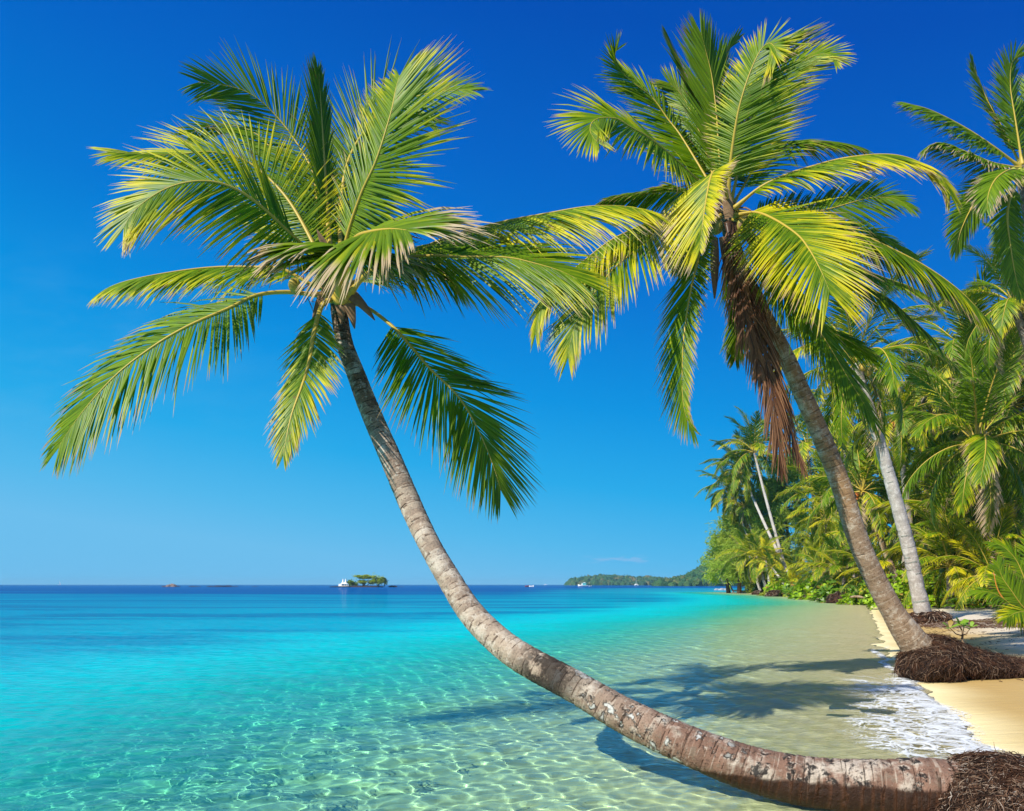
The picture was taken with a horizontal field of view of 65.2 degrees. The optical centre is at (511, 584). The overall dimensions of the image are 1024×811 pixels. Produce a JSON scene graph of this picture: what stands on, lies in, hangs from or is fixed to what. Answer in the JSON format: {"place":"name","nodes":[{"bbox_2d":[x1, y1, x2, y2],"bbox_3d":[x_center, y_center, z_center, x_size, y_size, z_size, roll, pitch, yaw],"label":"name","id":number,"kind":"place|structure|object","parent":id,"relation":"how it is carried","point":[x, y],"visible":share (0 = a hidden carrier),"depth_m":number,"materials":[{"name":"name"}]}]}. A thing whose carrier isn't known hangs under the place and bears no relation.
{"place":"outdoors","nodes":[
{"label":"outdoors","id":0,"kind":"place"},
{"bbox_2d":[0,585,992,810],"bbox_3d":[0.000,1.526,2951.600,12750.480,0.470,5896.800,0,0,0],"label":"water","id":1,"kind":"structure","parent":0,"point":[257,698],"depth_m":9.64,"materials":[{"name":"teal liquid"}]},
{"bbox_2d":[331,586,382,586],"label":"islet rock","id":2,"kind":"object","parent":1,"relation":"in","point":[356,586],"visible":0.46,"depth_m":409.14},
{"bbox_2d":[339,579,347,585],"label":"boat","id":3,"kind":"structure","parent":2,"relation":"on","point":[344,584],"depth_m":413.10,"materials":[{"name":"white paint"}]},
{"bbox_2d":[349,579,357,585],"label":"islet tree","id":4,"kind":"object","parent":2,"relation":"on","point":[353,583],"visible":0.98,"depth_m":413.36,"materials":[{"name":"green plant"}]},
{"bbox_2d":[353,574,374,585],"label":"islet tree","id":5,"kind":"object","parent":2,"relation":"on","point":[364,577],"visible":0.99,"depth_m":413.48,"materials":[{"name":"green plant"}]},
{"bbox_2d":[356,579,376,585],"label":"islet tree","id":6,"kind":"object","parent":2,"relation":"on","point":[364,582],"visible":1,"depth_m":413.12,"materials":[{"name":"green plant"}]},
{"bbox_2d":[371,572,385,585],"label":"islet tree","id":7,"kind":"object","parent":2,"relation":"on","point":[379,581],"visible":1,"depth_m":414.23,"materials":[{"name":"green plant"}]},
{"bbox_2d":[849,649,1004,757],"bbox_3d":[5.661,1.321,12.601,1.599,0.027,14.600,0,0,21],"label":"sea foam","id":8,"kind":"object","parent":1,"relation":"on","point":[936,708],"visible":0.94,"depth_m":7.67,"materials":[{"name":"white"}]},
{"bbox_2d":[0,0,1023,584],"label":"sky","id":9,"kind":"structure","parent":0,"point":[196,494],"materials":[{"name":"blue"}]},
{"bbox_2d":[741,592,1023,755],"bbox_3d":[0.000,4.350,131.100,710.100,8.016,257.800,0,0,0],"label":"sand","id":10,"kind":"structure","parent":0,"point":[993,709],"depth_m":9.91,"materials":[{"name":"beige sand"}]},
{"bbox_2d":[39,36,1023,810],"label":"coconut palm","id":11,"kind":"object","parent":10,"relation":"on","point":[333,238],"visible":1,"depth_m":6.18,"materials":[{"name":"green plant"}]},
{"bbox_2d":[700,549,734,592],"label":"coconut palm","id":12,"kind":"object","parent":10,"relation":"on","point":[715,560],"visible":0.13,"depth_m":127.15,"materials":[{"name":"green plant"}]},
{"bbox_2d":[697,512,746,592],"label":"casuarina tree","id":13,"kind":"object","parent":10,"relation":"on","point":[718,540],"visible":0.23,"depth_m":126.49,"materials":[{"name":"green plant"}]},
{"bbox_2d":[694,461,754,539],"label":"coconut palm","id":14,"kind":"object","parent":10,"relation":"on","point":[717,496],"visible":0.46,"depth_m":123.51,"materials":[{"name":"green plant"}]},
{"bbox_2d":[709,471,761,534],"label":"coconut palm","id":15,"kind":"object","parent":10,"relation":"on","point":[727,510],"visible":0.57,"depth_m":121.65,"materials":[{"name":"green plant"}]},
{"bbox_2d":[705,540,770,592],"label":"casuarina tree","id":16,"kind":"object","parent":10,"relation":"on","point":[731,572],"visible":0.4,"depth_m":120.67,"materials":[{"name":"green plant"}]},
{"bbox_2d":[719,494,765,573],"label":"coconut palm","id":17,"kind":"object","parent":10,"relation":"on","point":[748,524],"visible":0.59,"depth_m":119.80,"materials":[{"name":"green plant"}]},
{"bbox_2d":[704,500,781,592],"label":"casuarina tree","id":18,"kind":"object","parent":10,"relation":"on","point":[733,527],"visible":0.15,"depth_m":123.06,"materials":[{"name":"green plant"}]},
{"bbox_2d":[699,428,788,572],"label":"coconut palm","id":19,"kind":"object","parent":10,"relation":"on","point":[749,491],"visible":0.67,"depth_m":114.84,"materials":[{"name":"green plant"}]},
{"bbox_2d":[714,528,783,590],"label":"coconut palm","id":20,"kind":"object","parent":10,"relation":"on","point":[740,566],"visible":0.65,"depth_m":107.51,"materials":[{"name":"green plant"}]},
{"bbox_2d":[711,406,796,562],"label":"coconut palm","id":21,"kind":"object","parent":10,"relation":"on","point":[751,434],"visible":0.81,"depth_m":110.92,"materials":[{"name":"green plant"}]},
{"bbox_2d":[726,526,783,586],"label":"coconut palm","id":22,"kind":"object","parent":10,"relation":"on","point":[753,569],"visible":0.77,"depth_m":105.32,"materials":[{"name":"green plant"}]},
{"bbox_2d":[751,590,762,594],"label":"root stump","id":23,"kind":"object","parent":10,"relation":"on","point":[755,592],"visible":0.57,"depth_m":105.55,"materials":[{"name":"brown wood"}]},
{"bbox_2d":[742,536,791,581],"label":"coconut palm","id":24,"kind":"object","parent":10,"relation":"on","point":[764,542],"visible":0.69,"depth_m":103.68,"materials":[{"name":"green plant"}]},
{"bbox_2d":[751,570,782,592],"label":"bush","id":25,"kind":"object","parent":10,"relation":"on","point":[761,585],"visible":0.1,"depth_m":109.48,"materials":[{"name":"green plant"}]},
{"bbox_2d":[728,474,810,592],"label":"casuarina tree","id":26,"kind":"object","parent":10,"relation":"on","point":[784,535],"visible":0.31,"depth_m":117.90,"materials":[{"name":"green plant"}]},
{"bbox_2d":[750,547,791,584],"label":"coconut palm","id":27,"kind":"object","parent":10,"relation":"on","point":[770,558],"visible":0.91,"depth_m":96.60,"materials":[{"name":"green plant"}]},
{"bbox_2d":[762,578,781,591],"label":"bush","id":28,"kind":"object","parent":10,"relation":"on","point":[766,588],"visible":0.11,"depth_m":98.56,"materials":[{"name":"green plant"}]},
{"bbox_2d":[764,590,782,596],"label":"root stump","id":29,"kind":"object","parent":10,"relation":"on","point":[772,593],"visible":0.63,"depth_m":89.37,"materials":[{"name":"brown wood"}]},
{"bbox_2d":[525,10,1023,683],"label":"coconut palm","id":30,"kind":"object","parent":10,"relation":"on","point":[727,128],"visible":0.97,"depth_m":9.80,"materials":[{"name":"green plant"}]},
{"bbox_2d":[942,617,976,642],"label":"sapling","id":31,"kind":"object","parent":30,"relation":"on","point":[959,623],"visible":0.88,"depth_m":11.15,"materials":[{"name":"green plant"}]},
{"bbox_2d":[734,451,826,572],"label":"palm tree","id":32,"kind":"object","parent":10,"relation":"on","point":[793,479],"visible":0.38,"depth_m":116.55,"materials":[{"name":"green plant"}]},
{"bbox_2d":[767,570,808,590],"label":"bush","id":33,"kind":"object","parent":10,"relation":"on","point":[776,586],"visible":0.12,"depth_m":92.08,"materials":[{"name":"green plant"}]},
{"bbox_2d":[768,559,810,596],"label":"coconut palm","id":34,"kind":"object","parent":10,"relation":"on","point":[792,575],"visible":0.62,"depth_m":87.81,"materials":[{"name":"green plant"}]},
{"bbox_2d":[760,398,831,566],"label":"coconut palm","id":35,"kind":"object","parent":10,"relation":"on","point":[804,446],"visible":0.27,"depth_m":91.86,"materials":[{"name":"green plant"}]},
{"bbox_2d":[781,503,825,570],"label":"coconut palm","id":36,"kind":"object","parent":10,"relation":"on","point":[805,515],"visible":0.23,"depth_m":87.86,"materials":[{"name":"green plant"}]},
{"bbox_2d":[783,494,824,543],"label":"coconut palm","id":37,"kind":"object","parent":10,"relation":"on","point":[795,517],"visible":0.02,"depth_m":103.12,"materials":[{"name":"green plant"}]},
{"bbox_2d":[781,575,837,595],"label":"bush","id":38,"kind":"object","parent":10,"relation":"on","point":[787,591],"visible":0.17,"depth_m":81.50,"materials":[{"name":"green plant"}]},
{"bbox_2d":[783,533,845,592],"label":"coconut palm","id":39,"kind":"object","parent":10,"relation":"on","point":[819,572],"visible":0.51,"depth_m":73.82,"materials":[{"name":"green plant"}]},
{"bbox_2d":[772,449,857,530],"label":"coconut palm","id":40,"kind":"object","parent":10,"relation":"on","point":[810,476],"visible":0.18,"depth_m":83.91,"materials":[{"name":"green plant"}]},
{"bbox_2d":[788,575,841,599],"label":"bush","id":41,"kind":"object","parent":10,"relation":"on","point":[797,594],"visible":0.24,"depth_m":71.96,"materials":[{"name":"green plant"}]},
{"bbox_2d":[786,479,856,565],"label":"coconut palm","id":42,"kind":"object","parent":10,"relation":"on","point":[817,488],"visible":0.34,"depth_m":79.81,"materials":[{"name":"green plant"}]},
{"bbox_2d":[792,468,852,571],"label":"coconut palm","id":43,"kind":"object","parent":10,"relation":"on","point":[797,500],"visible":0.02,"depth_m":94.02,"materials":[{"name":"green plant"}]},
{"bbox_2d":[796,531,873,591],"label":"coconut palm","id":44,"kind":"object","parent":10,"relation":"on","point":[841,560],"visible":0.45,"depth_m":61.76,"materials":[{"name":"green plant"}]},
{"bbox_2d":[807,579,866,602],"bbox_3d":[24.928,0.594,59.910,4.900,2.014,4.651,0,0,0],"label":"bush","id":45,"kind":"object","parent":10,"relation":"on","point":[823,593],"visible":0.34,"depth_m":59.73,"materials":[{"name":"green plant"}]},
{"bbox_2d":[825,590,852,602],"bbox_3d":[24.026,1.070,57.977,2.742,1.481,2.534,0,0,-14],"label":"root stump","id":46,"kind":"object","parent":10,"relation":"on","point":[833,597],"visible":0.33,"depth_m":57.59,"materials":[{"name":"brown wood"}]},
{"bbox_2d":[787,378,892,578],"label":"coconut palm","id":47,"kind":"object","parent":10,"relation":"on","point":[853,433],"visible":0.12,"depth_m":70.16,"materials":[{"name":"green plant"}]},
{"bbox_2d":[793,455,889,543],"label":"coconut palm","id":48,"kind":"object","parent":10,"relation":"on","point":[812,499],"visible":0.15,"depth_m":77.65,"materials":[{"name":"green plant"}]},
{"bbox_2d":[808,417,891,582],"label":"coconut palm","id":49,"kind":"object","parent":10,"relation":"on","point":[854,456],"visible":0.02,"depth_m":84.33,"materials":[{"name":"green plant"}]},
{"bbox_2d":[810,486,890,555],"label":"coconut palm","id":50,"kind":"object","parent":10,"relation":"on","point":[838,528],"visible":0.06,"depth_m":77.96,"materials":[{"name":"green plant"}]},
{"bbox_2d":[836,592,867,604],"bbox_3d":[23.294,0.936,53.959,2.874,1.188,3.058,0,0,0],"label":"bush","id":51,"kind":"object","parent":10,"relation":"on","point":[843,600],"visible":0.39,"depth_m":53.68,"materials":[{"name":"green plant"}]},
{"bbox_2d":[806,475,898,581],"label":"coconut palm","id":52,"kind":"object","parent":10,"relation":"on","point":[837,536],"visible":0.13,"depth_m":65.99,"materials":[{"name":"green plant"}]},
{"bbox_2d":[784,422,921,602],"bbox_3d":[22.650,-4.554,51.899,8.377,11.984,8.710,0,0,-23],"label":"coconut palm","id":53,"kind":"object","parent":10,"relation":"on","point":[864,470],"visible":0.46,"depth_m":51.47,"materials":[{"name":"green plant"}]},
{"bbox_2d":[817,433,891,496],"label":"coconut palm","id":54,"kind":"object","parent":10,"relation":"on","point":[871,471],"visible":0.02,"depth_m":83.09,"materials":[{"name":"green plant"}]},
{"bbox_2d":[850,595,865,598],"bbox_3d":[21.590,0.776,49.613,0.528,0.203,1.194,0,0,-26],"label":"fallen log","id":55,"kind":"object","parent":10,"relation":"on","point":[856,596],"visible":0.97,"depth_m":49.96,"materials":[{"name":"brown wood"}]},
{"bbox_2d":[820,535,905,593],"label":"coconut palm","id":56,"kind":"object","parent":10,"relation":"on","point":[852,563],"visible":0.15,"depth_m":58.29,"materials":[{"name":"green plant"}]},
{"bbox_2d":[773,247,965,623],"bbox_3d":[10.929,-4.584,25.525,5.841,12.144,5.641,0,0,36],"label":"coconut palm","id":57,"kind":"object","parent":10,"relation":"on","point":[923,612],"visible":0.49,"depth_m":25.55,"materials":[{"name":"green plant"}]},
{"bbox_2d":[847,577,902,604],"bbox_3d":[24.151,0.454,51.983,4.297,1.954,4.604,0,0,-30],"label":"bush","id":58,"kind":"object","parent":10,"relation":"on","point":[854,590],"visible":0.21,"depth_m":51.99,"materials":[{"name":"green plant"}]},
{"bbox_2d":[835,539,929,599],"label":"coconut palm","id":59,"kind":"object","parent":10,"relation":"on","point":[880,558],"visible":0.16,"depth_m":52.58,"materials":[{"name":"green plant"}]},
{"bbox_2d":[873,495,892,549],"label":"coconut palm","id":60,"kind":"object","parent":10,"relation":"on","point":[887,534],"visible":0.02,"depth_m":77.44,"materials":[{"name":"green plant"}]},
{"bbox_2d":[847,364,928,569],"bbox_3d":[30.937,-8.272,63.560,8.363,19.033,8.530,0,0,-24],"label":"coconut palm","id":61,"kind":"object","parent":10,"relation":"on","point":[858,424],"visible":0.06,"depth_m":63.23,"materials":[{"name":"green plant"}]},
{"bbox_2d":[823,347,956,540],"bbox_3d":[22.087,-6.205,46.508,7.870,15.109,7.732,0,0,20],"label":"coconut palm","id":62,"kind":"object","parent":10,"relation":"on","point":[901,445],"visible":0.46,"depth_m":45.49,"materials":[{"name":"green plant"}]},
{"bbox_2d":[857,451,923,570],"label":"coconut palm","id":63,"kind":"object","parent":10,"relation":"on","point":[897,473],"visible":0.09,"depth_m":74.44,"materials":[{"name":"green plant"}]},
{"bbox_2d":[857,570,936,609],"bbox_3d":[21.122,0.285,43.004,4.538,2.166,4.262,0,0,0],"label":"bush","id":64,"kind":"object","parent":10,"relation":"on","point":[903,585],"visible":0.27,"depth_m":42.66,"materials":[{"name":"green plant"}]},
{"bbox_2d":[877,492,924,577],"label":"coconut palm","id":65,"kind":"object","parent":10,"relation":"on","point":[886,538],"depth_m":67.01,"materials":[{"name":"green plant"}]},
{"bbox_2d":[868,483,942,573],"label":"coconut palm","id":66,"kind":"object","parent":10,"relation":"on","point":[918,519],"visible":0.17,"depth_m":49.94,"materials":[{"name":"green plant"}]},
{"bbox_2d":[883,433,945,533],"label":"coconut palm","id":67,"kind":"object","parent":10,"relation":"on","point":[887,499],"visible":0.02,"depth_m":59.56,"materials":[{"name":"green plant"}]},
{"bbox_2d":[876,423,954,545],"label":"coconut palm","id":68,"kind":"object","parent":10,"relation":"on","point":[931,442],"visible":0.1,"depth_m":49.78,"materials":[{"name":"green plant"}]},
{"bbox_2d":[872,337,976,500],"bbox_3d":[29.798,-8.439,57.317,8.966,19.420,7.728,0,0,0],"label":"coconut palm","id":69,"kind":"object","parent":10,"relation":"on","point":[914,361],"visible":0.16,"depth_m":57.39,"materials":[{"name":"green plant"}]},
{"bbox_2d":[902,569,969,605],"bbox_3d":[22.697,0.188,41.878,4.136,2.166,4.473,0,0,0],"label":"bush","id":70,"kind":"object","parent":10,"relation":"on","point":[928,590],"visible":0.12,"depth_m":41.31,"materials":[{"name":"green plant"}]},
{"bbox_2d":[893,397,987,493],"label":"coconut palm","id":71,"kind":"object","parent":10,"relation":"on","point":[951,438],"visible":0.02,"depth_m":63.36,"materials":[{"name":"green plant"}]},
{"bbox_2d":[895,312,986,461],"bbox_3d":[32.185,-9.287,59.369,9.544,20.837,10.268,0,0,0],"label":"coconut palm","id":72,"kind":"object","parent":10,"relation":"on","point":[951,433],"visible":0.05,"depth_m":58.73,"materials":[{"name":"green plant"}]},
{"bbox_2d":[861,326,1023,607],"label":"coconut palm","id":73,"kind":"object","parent":10,"relation":"on","point":[979,461],"visible":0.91,"depth_m":35.34,"materials":[{"name":"green plant"}]},
{"bbox_2d":[882,254,1004,432],"bbox_3d":[26.990,-9.084,48.327,10.026,20.455,8.994,0,0,-16],"label":"coconut palm","id":74,"kind":"object","parent":10,"relation":"on","point":[958,324],"visible":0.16,"depth_m":47.48,"materials":[{"name":"green plant"}]},
{"bbox_2d":[877,489,1011,608],"bbox_3d":[21.459,-1.638,38.932,6.709,6.302,6.312,0,0,0],"label":"coconut palm","id":75,"kind":"object","parent":10,"relation":"on","point":[949,566],"visible":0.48,"depth_m":38.84,"materials":[{"name":"green plant"}]},
{"bbox_2d":[866,434,1023,603],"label":"coconut palm","id":76,"kind":"object","parent":10,"relation":"on","point":[930,482],"visible":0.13,"depth_m":42.94,"materials":[{"name":"green plant"}]},
{"bbox_2d":[877,425,1023,561],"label":"coconut palm","id":77,"kind":"object","parent":10,"relation":"on","point":[917,496],"visible":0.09,"depth_m":47.27,"materials":[{"name":"green plant"}]},
{"bbox_2d":[891,40,1023,304],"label":"coconut palm","id":78,"kind":"object","parent":10,"relation":"on","point":[985,193],"visible":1,"depth_m":21.22,"materials":[{"name":"green plant"}]},
{"bbox_2d":[933,309,988,435],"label":"coconut palm","id":79,"kind":"object","parent":10,"relation":"on","point":[945,339],"visible":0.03,"depth_m":56.57,"materials":[{"name":"green plant"}]},
{"bbox_2d":[941,589,987,608],"bbox_3d":[22.317,0.574,38.076,3.962,1.194,3.877,0,0,0],"label":"bush","id":80,"kind":"object","parent":10,"relation":"on","point":[953,600],"visible":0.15,"depth_m":37.93,"materials":[{"name":"green plant"}]},
{"bbox_2d":[907,430,1023,585],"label":"coconut palm","id":81,"kind":"object","parent":10,"relation":"on","point":[1015,527],"visible":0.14,"depth_m":39.26,"materials":[{"name":"green plant"}]},
{"bbox_2d":[918,618,1017,628],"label":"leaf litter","id":82,"kind":"object","parent":10,"relation":"on","point":[984,624],"visible":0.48,"depth_m":23.37,"materials":[{"name":"brown plant"}]},
{"bbox_2d":[920,504,1023,610],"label":"coconut palm","id":83,"kind":"object","parent":10,"relation":"on","point":[980,561],"visible":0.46,"depth_m":35.86,"materials":[{"name":"green plant"}]},
{"bbox_2d":[922,627,1022,681],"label":"beach debris","id":84,"kind":"object","parent":10,"relation":"on","point":[982,644],"visible":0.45,"depth_m":18.23,"materials":[{"name":"brown plant"}]},
{"bbox_2d":[924,296,1023,513],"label":"coconut palm","id":85,"kind":"object","parent":10,"relation":"on","point":[1015,383],"visible":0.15,"depth_m":42.60,"materials":[{"name":"green plant"}]},
{"bbox_2d":[925,220,1023,375],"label":"coconut palm","id":86,"kind":"object","parent":10,"relation":"on","point":[1014,306],"visible":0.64,"depth_m":30.04,"materials":[{"name":"green plant"}]},
{"bbox_2d":[927,509,1022,605],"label":"bush","id":87,"kind":"object","parent":10,"relation":"on","point":[970,517],"visible":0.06,"depth_m":41.58,"materials":[{"name":"green plant"}]},
{"bbox_2d":[931,319,1023,521],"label":"coconut palm","id":88,"kind":"object","parent":10,"relation":"on","point":[1014,409],"visible":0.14,"depth_m":43.65,"materials":[{"name":"green plant"}]},
{"bbox_2d":[958,355,1023,459],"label":"coconut palm","id":89,"kind":"object","parent":10,"relation":"on","point":[1019,443],"visible":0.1,"depth_m":42.83,"materials":[{"name":"green plant"}]},
{"bbox_2d":[963,582,1021,607],"bbox_3d":[21.922,0.422,34.989,4.243,1.411,4.330,0,0,0],"label":"bush","id":90,"kind":"object","parent":10,"relation":"on","point":[968,600],"visible":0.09,"depth_m":35.12,"materials":[{"name":"green plant"}]},
{"bbox_2d":[963,529,1023,634],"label":"young palm","id":91,"kind":"object","parent":10,"relation":"on","point":[1013,595],"visible":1,"depth_m":19.20,"materials":[{"name":"green plant"}]},
{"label":"far hill","id":92,"kind":"structure","parent":0,"visible":0},
{"bbox_2d":[564,574,668,584],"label":"headland forest","id":93,"kind":"object","parent":92,"relation":"on","point":[606,579],"visible":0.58,"depth_m":1244.67,"materials":[{"name":"green plant"}]},
{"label":"near hill","id":94,"kind":"structure","parent":0,"visible":0},
{"bbox_2d":[651,562,812,585],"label":"headland forest","id":95,"kind":"object","parent":94,"relation":"on","point":[693,577],"visible":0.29,"depth_m":673.87,"materials":[{"name":"green plant"}]}
]}

